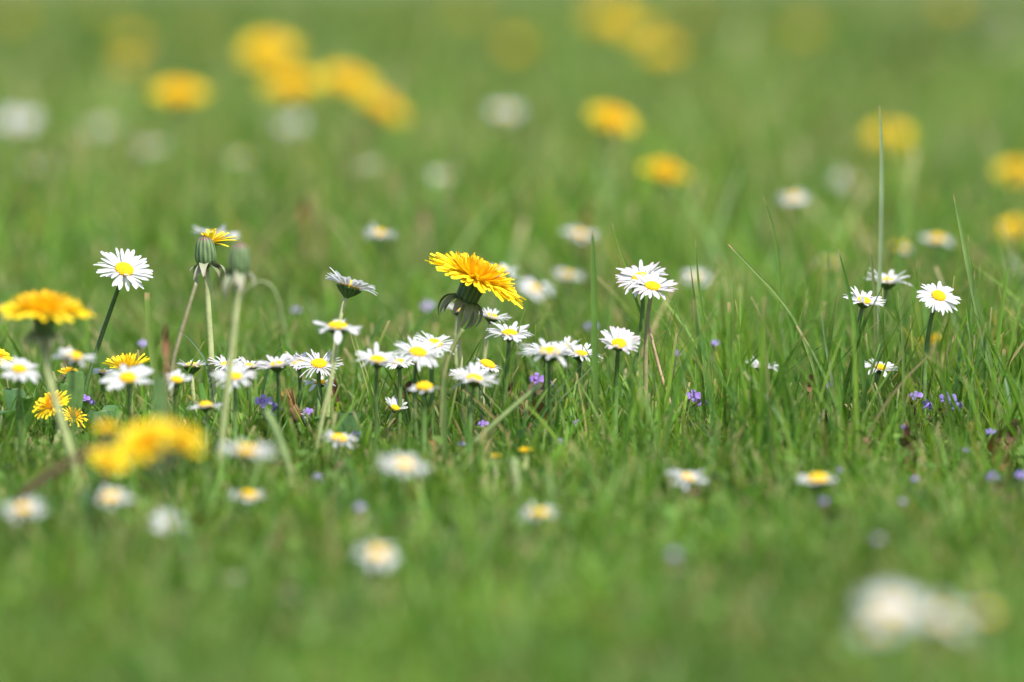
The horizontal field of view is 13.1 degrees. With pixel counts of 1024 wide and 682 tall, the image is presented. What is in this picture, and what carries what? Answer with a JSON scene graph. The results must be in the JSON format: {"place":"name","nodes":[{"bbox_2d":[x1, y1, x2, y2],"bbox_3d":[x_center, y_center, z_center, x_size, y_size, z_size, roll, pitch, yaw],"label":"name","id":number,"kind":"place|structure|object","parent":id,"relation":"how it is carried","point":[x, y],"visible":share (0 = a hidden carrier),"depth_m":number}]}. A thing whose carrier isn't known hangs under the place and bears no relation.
{"place":"outdoors","nodes":[
{"label":"outdoors","id":0,"kind":"place"},
{"bbox_2d":[0,39,1023,681],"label":"ground","id":1,"kind":"structure","parent":0,"point":[447,599],"depth_m":1.24},
{"bbox_2d":[0,388,33,436],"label":"leafy weed","id":2,"kind":"object","parent":1,"relation":"on","point":[10,394],"visible":0.56,"depth_m":1.57},
{"bbox_2d":[0,357,39,479],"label":"daisy","id":3,"kind":"object","parent":1,"relation":"on","point":[19,369],"visible":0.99,"depth_m":1.49},
{"bbox_2d":[0,109,39,178],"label":"daisy","id":4,"kind":"object","parent":1,"relation":"on","point":[10,115],"visible":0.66,"depth_m":3.12},
{"bbox_2d":[0,496,46,579],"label":"daisy","id":5,"kind":"object","parent":1,"relation":"on","point":[23,509],"visible":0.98,"depth_m":1.28},
{"bbox_2d":[0,290,95,496],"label":"dandelion","id":6,"kind":"object","parent":1,"relation":"on","point":[45,309],"visible":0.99,"depth_m":1.44},
{"bbox_2d":[32,390,69,456],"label":"dandelion","id":7,"kind":"object","parent":1,"relation":"on","point":[45,401],"visible":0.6,"depth_m":1.57},
{"bbox_2d":[60,371,83,439],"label":"leafy weed","id":8,"kind":"object","parent":1,"relation":"on","point":[78,376],"visible":0.55,"depth_m":1.58},
{"bbox_2d":[52,348,95,480],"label":"daisy","id":9,"kind":"object","parent":1,"relation":"on","point":[72,358],"visible":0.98,"depth_m":1.47},
{"bbox_2d":[7,419,178,552],"bbox_3d":[-0.125,0.045,1.337,0.052,0.043,0.004,0,5,0],"label":"twig","id":10,"kind":"object","parent":1,"relation":"on","point":[28,488],"visible":0.61,"depth_m":1.33},
{"bbox_2d":[81,422,121,558],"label":"dandelion","id":11,"kind":"object","parent":1,"relation":"on","point":[105,428],"visible":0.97,"depth_m":1.29},
{"bbox_2d":[89,405,121,434],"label":"leafy weed","id":12,"kind":"object","parent":1,"relation":"on","point":[103,411],"visible":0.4,"depth_m":1.57},
{"bbox_2d":[88,447,129,546],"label":"dandelion","id":13,"kind":"object","parent":1,"relation":"on","point":[108,465],"visible":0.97,"depth_m":1.26},
{"bbox_2d":[83,485,135,566],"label":"daisy","id":14,"kind":"object","parent":1,"relation":"on","point":[111,499],"visible":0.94,"depth_m":1.30},
{"bbox_2d":[84,247,152,394],"bbox_3d":[-0.143,0.005,1.602,0.029,0.076,0.018,0,5,0],"label":"daisy","id":15,"kind":"object","parent":1,"relation":"on","point":[127,268],"visible":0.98,"depth_m":1.60},
{"bbox_2d":[102,353,149,424],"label":"dandelion","id":16,"kind":"object","parent":1,"relation":"on","point":[128,361],"visible":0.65,"depth_m":1.60},
{"bbox_2d":[100,364,152,480],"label":"daisy","id":17,"kind":"object","parent":1,"relation":"on","point":[129,378],"visible":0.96,"depth_m":1.49},
{"bbox_2d":[114,418,186,584],"bbox_3d":[-0.100,0.046,1.253,0.018,0.052,0.056,0,5,0],"label":"dandelion","id":18,"kind":"object","parent":1,"relation":"on","point":[146,438],"visible":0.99,"depth_m":1.23},
{"bbox_2d":[145,292,158,377],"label":"grass blade","id":19,"kind":"object","parent":1,"relation":"on","point":[151,345],"depth_m":1.58},
{"bbox_2d":[152,376,167,502],"bbox_3d":[-0.108,0.036,1.379,0.005,0.051,0.001,0,5,0],"label":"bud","id":20,"kind":"object","parent":1,"relation":"on","point":[159,395],"visible":0.65,"depth_m":1.38},
{"bbox_2d":[162,323,169,470],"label":"stem","id":21,"kind":"object","parent":1,"relation":"on","point":[165,342],"visible":0.6,"depth_m":1.44},
{"bbox_2d":[151,508,187,556],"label":"daisy","id":22,"kind":"object","parent":1,"relation":"on","point":[161,525],"visible":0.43,"depth_m":1.30},
{"bbox_2d":[164,369,192,472],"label":"daisy","id":23,"kind":"object","parent":1,"relation":"on","point":[175,379],"visible":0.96,"depth_m":1.52},
{"bbox_2d":[149,80,208,174],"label":"dandelion","id":24,"kind":"object","parent":1,"relation":"on","point":[179,94],"visible":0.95,"depth_m":3.04},
{"bbox_2d":[168,282,196,418],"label":"bare stalk","id":25,"kind":"object","parent":1,"relation":"on","point":[175,351],"visible":0.77,"depth_m":1.65},
{"bbox_2d":[161,420,204,603],"bbox_3d":[-0.089,0.048,1.217,0.012,0.053,0.013,0,5,0],"label":"dandelion","id":26,"kind":"object","parent":1,"relation":"on","point":[176,448],"visible":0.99,"depth_m":1.22},
{"bbox_2d":[176,359,204,427],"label":"daisy","id":27,"kind":"object","parent":1,"relation":"on","point":[195,368],"visible":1,"depth_m":1.60},
{"bbox_2d":[188,401,221,456],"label":"daisy","id":28,"kind":"object","parent":1,"relation":"on","point":[205,407],"visible":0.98,"depth_m":1.51},
{"bbox_2d":[190,228,236,419],"bbox_3d":[-0.107,0.001,1.603,0.017,0.083,0.018,0,5,0],"label":"closed dandelion","id":29,"kind":"object","parent":1,"relation":"on","point":[205,254],"visible":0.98,"depth_m":1.60},
{"bbox_2d":[191,224,240,370],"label":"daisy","id":30,"kind":"object","parent":1,"relation":"on","point":[226,235],"visible":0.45,"depth_m":1.74},
{"bbox_2d":[210,362,256,470],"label":"daisy","id":31,"kind":"object","parent":1,"relation":"on","point":[239,375],"visible":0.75,"depth_m":1.51},
{"bbox_2d":[213,242,260,482],"bbox_3d":[-0.090,0.011,1.467,0.016,0.086,0.015,0,5,0],"label":"closed dandelion","id":32,"kind":"object","parent":1,"relation":"on","point":[237,272],"visible":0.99,"depth_m":1.47},
{"bbox_2d":[216,440,276,550],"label":"daisy","id":33,"kind":"object","parent":1,"relation":"on","point":[244,452],"visible":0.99,"depth_m":1.31},
{"bbox_2d":[229,489,264,541],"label":"daisy","id":34,"kind":"object","parent":1,"relation":"on","point":[247,499],"visible":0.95,"depth_m":1.38},
{"bbox_2d":[236,356,265,409],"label":"daisy","id":35,"kind":"object","parent":1,"relation":"on","point":[252,366],"visible":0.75,"depth_m":1.62},
{"bbox_2d":[240,280,293,380],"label":"bare stalk","id":36,"kind":"object","parent":1,"relation":"on","point":[272,288],"visible":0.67,"depth_m":1.76},
{"bbox_2d":[253,394,281,451],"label":"ground ivy","id":37,"kind":"object","parent":1,"relation":"on","point":[262,400],"visible":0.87,"depth_m":1.56},
{"bbox_2d":[239,35,297,104],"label":"dandelion","id":38,"kind":"object","parent":1,"relation":"on","point":[274,48],"visible":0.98,"depth_m":3.92},
{"bbox_2d":[255,353,298,432],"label":"daisy","id":39,"kind":"object","parent":1,"relation":"on","point":[277,365],"visible":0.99,"depth_m":1.55},
{"bbox_2d":[263,409,299,497],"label":"bare stalk","id":40,"kind":"object","parent":1,"relation":"on","point":[275,431],"visible":0.6,"depth_m":1.44},
{"bbox_2d":[274,386,305,445],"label":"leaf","id":41,"kind":"object","parent":1,"relation":"on","point":[291,402],"visible":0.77,"depth_m":1.60},
{"bbox_2d":[274,115,307,178],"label":"daisy","id":42,"kind":"object","parent":1,"relation":"on","point":[297,120],"visible":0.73,"depth_m":3.20},
{"bbox_2d":[261,71,324,150],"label":"dandelion","id":43,"kind":"object","parent":1,"relation":"on","point":[291,84],"visible":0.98,"depth_m":3.44},
{"bbox_2d":[284,352,314,436],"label":"daisy","id":44,"kind":"object","parent":1,"relation":"on","point":[300,386],"visible":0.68,"depth_m":1.62},
{"bbox_2d":[294,349,342,423],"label":"daisy","id":45,"kind":"object","parent":1,"relation":"on","point":[318,365],"visible":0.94,"depth_m":1.60},
{"bbox_2d":[312,319,361,466],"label":"daisy","id":46,"kind":"object","parent":1,"relation":"on","point":[337,329],"visible":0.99,"depth_m":1.52},
{"bbox_2d":[314,411,360,450],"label":"leafy weed","id":47,"kind":"object","parent":1,"relation":"on","point":[349,419],"visible":0.42,"depth_m":1.56},
{"bbox_2d":[318,429,357,490],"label":"daisy","id":48,"kind":"object","parent":1,"relation":"on","point":[340,440],"visible":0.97,"depth_m":1.49},
{"bbox_2d":[322,66,377,144],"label":"dandelion","id":49,"kind":"object","parent":1,"relation":"on","point":[350,81],"visible":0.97,"depth_m":3.44},
{"bbox_2d":[325,267,376,416],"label":"daisy","id":50,"kind":"object","parent":1,"relation":"on","point":[347,287],"visible":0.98,"depth_m":1.60},
{"bbox_2d":[354,543,399,588],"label":"daisy","id":51,"kind":"object","parent":1,"relation":"on","point":[381,555],"visible":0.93,"depth_m":1.22},
{"bbox_2d":[355,342,401,455],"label":"daisy","id":52,"kind":"object","parent":1,"relation":"on","point":[377,361],"visible":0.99,"depth_m":1.53},
{"bbox_2d":[363,223,396,328],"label":"daisy","id":53,"kind":"object","parent":1,"relation":"on","point":[379,235],"visible":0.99,"depth_m":1.92},
{"bbox_2d":[356,92,407,153],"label":"dandelion","id":54,"kind":"object","parent":1,"relation":"on","point":[382,104],"visible":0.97,"depth_m":3.36},
{"bbox_2d":[385,355,413,437],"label":"daisy","id":55,"kind":"object","parent":1,"relation":"on","point":[399,371],"visible":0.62,"depth_m":1.60},
{"bbox_2d":[377,454,431,535],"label":"daisy","id":56,"kind":"object","parent":1,"relation":"on","point":[402,466],"visible":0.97,"depth_m":1.31},
{"bbox_2d":[393,336,444,452],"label":"daisy","id":57,"kind":"object","parent":1,"relation":"on","point":[417,352],"visible":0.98,"depth_m":1.54},
{"bbox_2d":[408,382,433,477],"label":"daisy","id":58,"kind":"object","parent":1,"relation":"on","point":[423,389],"visible":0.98,"depth_m":1.50},
{"bbox_2d":[412,331,458,443],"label":"daisy","id":59,"kind":"object","parent":1,"relation":"on","point":[431,338],"visible":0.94,"depth_m":1.57},
{"bbox_2d":[441,368,447,466],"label":"grass blade","id":60,"kind":"object","parent":1,"relation":"on","point":[444,443],"depth_m":1.52},
{"bbox_2d":[438,328,464,445],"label":"bare stalk","id":61,"kind":"object","parent":1,"relation":"on","point":[452,348],"visible":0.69,"depth_m":1.56},
{"bbox_2d":[442,302,460,404],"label":"daisy","id":62,"kind":"object","parent":1,"relation":"on","point":[455,356],"visible":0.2,"depth_m":1.67},
{"bbox_2d":[450,361,499,454],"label":"daisy","id":63,"kind":"object","parent":1,"relation":"on","point":[473,378],"visible":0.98,"depth_m":1.52},
{"bbox_2d":[425,251,526,427],"bbox_3d":[-0.013,0.005,1.603,0.036,0.075,0.040,0,5,0],"label":"dandelion","id":64,"kind":"object","parent":1,"relation":"on","point":[475,274],"visible":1,"depth_m":1.60},
{"bbox_2d":[473,356,500,421],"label":"daisy","id":65,"kind":"object","parent":1,"relation":"on","point":[486,364],"visible":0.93,"depth_m":1.60},
{"bbox_2d":[479,307,511,404],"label":"daisy","id":66,"kind":"object","parent":1,"relation":"on","point":[490,316],"visible":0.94,"depth_m":1.63},
{"bbox_2d":[455,383,540,464],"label":"bare stalk","id":67,"kind":"object","parent":1,"relation":"on","point":[513,407],"visible":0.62,"depth_m":1.52},
{"bbox_2d":[487,103,522,204],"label":"daisy","id":68,"kind":"object","parent":1,"relation":"on","point":[505,112],"visible":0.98,"depth_m":2.96},
{"bbox_2d":[495,263,518,386],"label":"daisy","id":69,"kind":"object","parent":1,"relation":"on","point":[506,270],"visible":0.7,"depth_m":1.76},
{"bbox_2d":[486,321,532,454],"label":"daisy","id":70,"kind":"object","parent":1,"relation":"on","point":[510,334],"visible":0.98,"depth_m":1.58},
{"bbox_2d":[0,41,1023,313],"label":"meadow grass","id":71,"kind":"structure","parent":1,"relation":"on","point":[740,155],"depth_m":2.82},
{"bbox_2d":[0,0,1023,98],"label":"distant grass","id":72,"kind":"structure","parent":1,"relation":"on","point":[350,30],"depth_m":7.53},
{"bbox_2d":[0,201,1023,503],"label":"long grass","id":73,"kind":"structure","parent":1,"relation":"on","point":[738,379],"depth_m":1.61},
{"bbox_2d":[510,458,524,513],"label":"bare stalk","id":74,"kind":"object","parent":1,"relation":"on","point":[514,466],"visible":0.44,"depth_m":1.42},
{"bbox_2d":[517,278,553,337],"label":"daisy","id":75,"kind":"object","parent":1,"relation":"on","point":[533,288],"visible":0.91,"depth_m":1.92},
{"bbox_2d":[526,372,553,422],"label":"ground ivy","id":76,"kind":"object","parent":1,"relation":"on","point":[534,379],"visible":0.45,"depth_m":1.63},
{"bbox_2d":[521,501,559,546],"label":"daisy","id":77,"kind":"object","parent":1,"relation":"on","point":[543,513],"visible":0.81,"depth_m":1.34},
{"bbox_2d":[518,338,578,453],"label":"daisy","id":78,"kind":"object","parent":1,"relation":"on","point":[547,353],"visible":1,"depth_m":1.52},
{"bbox_2d":[550,268,583,332],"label":"daisy","id":79,"kind":"object","parent":1,"relation":"on","point":[568,275],"visible":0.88,"depth_m":1.98},
{"bbox_2d":[551,336,582,418],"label":"daisy","id":80,"kind":"object","parent":1,"relation":"on","point":[566,340],"visible":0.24,"depth_m":1.63},
{"bbox_2d":[559,226,597,324],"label":"daisy","id":81,"kind":"object","parent":1,"relation":"on","point":[578,235],"visible":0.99,"depth_m":2.05},
{"bbox_2d":[564,342,602,445],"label":"daisy","id":82,"kind":"object","parent":1,"relation":"on","point":[579,359],"visible":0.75,"depth_m":1.60},
{"bbox_2d":[591,230,598,471],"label":"grass blade","id":83,"kind":"object","parent":1,"relation":"on","point":[594,341],"depth_m":1.55},
{"bbox_2d":[585,6,626,60],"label":"dandelion","id":84,"kind":"object","parent":1,"relation":"on","point":[606,15],"visible":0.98,"depth_m":6.24},
{"bbox_2d":[587,105,637,212],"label":"dandelion","id":85,"kind":"object","parent":1,"relation":"on","point":[613,119],"visible":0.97,"depth_m":2.72},
{"bbox_2d":[599,326,640,446],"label":"daisy","id":86,"kind":"object","parent":1,"relation":"on","point":[617,343],"visible":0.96,"depth_m":1.58},
{"bbox_2d":[612,224,655,403],"bbox_3d":[0.045,0.000,1.617,0.019,0.085,0.004,0,5,0],"label":"grass blade","id":87,"kind":"object","parent":1,"relation":"on","point":[649,348],"depth_m":1.62},
{"bbox_2d":[618,20,652,56],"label":"dandelion","id":88,"kind":"object","parent":1,"relation":"on","point":[636,29],"visible":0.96,"depth_m":5.76},
{"bbox_2d":[615,260,667,422],"bbox_3d":[0.047,0.006,1.612,0.019,0.071,0.019,0,5,0],"label":"daisy","id":89,"kind":"object","parent":1,"relation":"on","point":[630,272],"visible":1,"depth_m":1.61},
{"bbox_2d":[629,271,677,421],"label":"daisy","id":90,"kind":"object","parent":1,"relation":"on","point":[651,286],"visible":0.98,"depth_m":1.60},
{"bbox_2d":[644,41,680,84],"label":"dandelion","id":91,"kind":"object","parent":1,"relation":"on","point":[662,50],"visible":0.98,"depth_m":5.12},
{"bbox_2d":[641,160,690,272],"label":"dandelion","id":92,"kind":"object","parent":1,"relation":"on","point":[660,168],"visible":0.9,"depth_m":2.48},
{"bbox_2d":[665,467,708,518],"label":"daisy","id":93,"kind":"object","parent":1,"relation":"on","point":[686,479],"visible":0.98,"depth_m":1.41},
{"bbox_2d":[663,302,718,450],"bbox_3d":[0.060,0.018,1.521,0.021,0.064,0.004,0,5,0],"label":"grass blade","id":94,"kind":"object","parent":1,"relation":"on","point":[672,407],"depth_m":1.52},
{"bbox_2d":[695,239,714,418],"bbox_3d":[0.070,0.004,1.601,0.008,0.080,0.005,0,5,0],"label":"grass blade","id":95,"kind":"object","parent":1,"relation":"on","point":[704,323],"depth_m":1.60},
{"bbox_2d":[726,302,731,422],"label":"grass blade","id":96,"kind":"object","parent":1,"relation":"on","point":[729,313],"depth_m":1.60},
{"bbox_2d":[763,196,781,386],"bbox_3d":[0.096,-0.007,1.648,0.007,0.093,0.007,0,5,0],"label":"grass blade","id":97,"kind":"object","parent":1,"relation":"on","point":[779,292],"depth_m":1.65},
{"bbox_2d":[728,244,826,425],"bbox_3d":[0.096,0.004,1.600,0.037,0.078,0.006,0,5,0],"label":"grass blade","id":98,"kind":"object","parent":1,"relation":"on","point":[782,302],"depth_m":1.60},
{"bbox_2d":[776,189,809,294],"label":"daisy","id":99,"kind":"object","parent":1,"relation":"on","point":[793,198],"visible":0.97,"depth_m":2.11},
{"bbox_2d":[796,473,837,526],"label":"daisy","id":100,"kind":"object","parent":1,"relation":"on","point":[817,482],"visible":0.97,"depth_m":1.39},
{"bbox_2d":[838,249,868,443],"bbox_3d":[0.121,0.006,1.585,0.011,0.077,0.006,0,5,0],"label":"grass blade","id":101,"kind":"object","parent":1,"relation":"on","point":[861,363],"depth_m":1.58},
{"bbox_2d":[843,286,884,417],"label":"daisy","id":102,"kind":"object","parent":1,"relation":"on","point":[863,301],"visible":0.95,"depth_m":1.60},
{"bbox_2d":[870,248,877,388],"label":"grass blade","id":103,"kind":"object","parent":1,"relation":"on","point":[874,310],"depth_m":1.63},
{"bbox_2d":[873,105,883,379],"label":"grass blade","id":104,"kind":"object","parent":1,"relation":"on","point":[881,215],"depth_m":1.65},
{"bbox_2d":[853,615,904,681],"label":"daisy","id":105,"kind":"object","parent":1,"relation":"on","point":[878,629],"visible":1,"depth_m":0.97},
{"bbox_2d":[865,359,896,438],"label":"daisy","id":106,"kind":"object","parent":1,"relation":"on","point":[879,368],"visible":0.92,"depth_m":1.60},
{"bbox_2d":[847,587,928,681],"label":"daisy","id":107,"kind":"object","parent":1,"relation":"on","point":[887,603],"visible":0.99,"depth_m":0.98},
{"bbox_2d":[866,268,911,406],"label":"daisy","id":108,"kind":"object","parent":1,"relation":"on","point":[891,281],"visible":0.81,"depth_m":1.67},
{"bbox_2d":[865,123,913,186],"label":"dandelion","id":109,"kind":"object","parent":1,"relation":"on","point":[899,133],"visible":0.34,"depth_m":3.20},
{"bbox_2d":[897,290,904,435],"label":"grass blade","id":110,"kind":"object","parent":1,"relation":"on","point":[903,361],"depth_m":1.59},
{"bbox_2d":[905,260,918,393],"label":"grass blade","id":111,"kind":"object","parent":1,"relation":"on","point":[912,313],"depth_m":1.65},
{"bbox_2d":[920,234,952,312],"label":"daisy","id":112,"kind":"object","parent":1,"relation":"on","point":[936,240],"visible":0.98,"depth_m":2.02},
{"bbox_2d":[916,281,960,446],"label":"daisy","id":113,"kind":"object","parent":1,"relation":"on","point":[939,297],"visible":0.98,"depth_m":1.60},
{"bbox_2d":[914,598,974,681],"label":"daisy","id":114,"kind":"object","parent":1,"relation":"on","point":[941,618],"visible":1,"depth_m":0.99},
{"bbox_2d":[953,195,1004,429],"bbox_3d":[0.168,-0.004,1.600,0.020,0.096,0.008,0,5,0],"label":"grass blade","id":115,"kind":"object","parent":1,"relation":"on","point":[970,275],"depth_m":1.60},
{"bbox_2d":[974,607,996,681],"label":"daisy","id":116,"kind":"object","parent":1,"relation":"on","point":[985,616],"visible":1,"depth_m":1.01},
{"bbox_2d":[977,428,1003,451],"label":"ground ivy","id":117,"kind":"object","parent":1,"relation":"on","point":[990,445],"visible":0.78,"depth_m":1.55},
{"bbox_2d":[982,96,1015,213],"bbox_3d":[0.304,-0.106,2.801,0.024,0.095,0.007,0,5,0],"label":"grass blade","id":118,"kind":"object","parent":1,"relation":"on","point":[999,142],"depth_m":2.80},
{"bbox_2d":[992,160,1023,205],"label":"dandelion","id":119,"kind":"object","parent":1,"relation":"on","point":[1009,166],"visible":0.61,"depth_m":2.72},
{"bbox_2d":[993,217,1023,249],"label":"dandelion","id":120,"kind":"object","parent":1,"relation":"on","point":[1008,226],"visible":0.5,"depth_m":2.40},
{"bbox_2d":[997,419,1019,449],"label":"brown leaf","id":121,"kind":"object","parent":1,"relation":"on","point":[1008,432],"visible":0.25,"depth_m":1.55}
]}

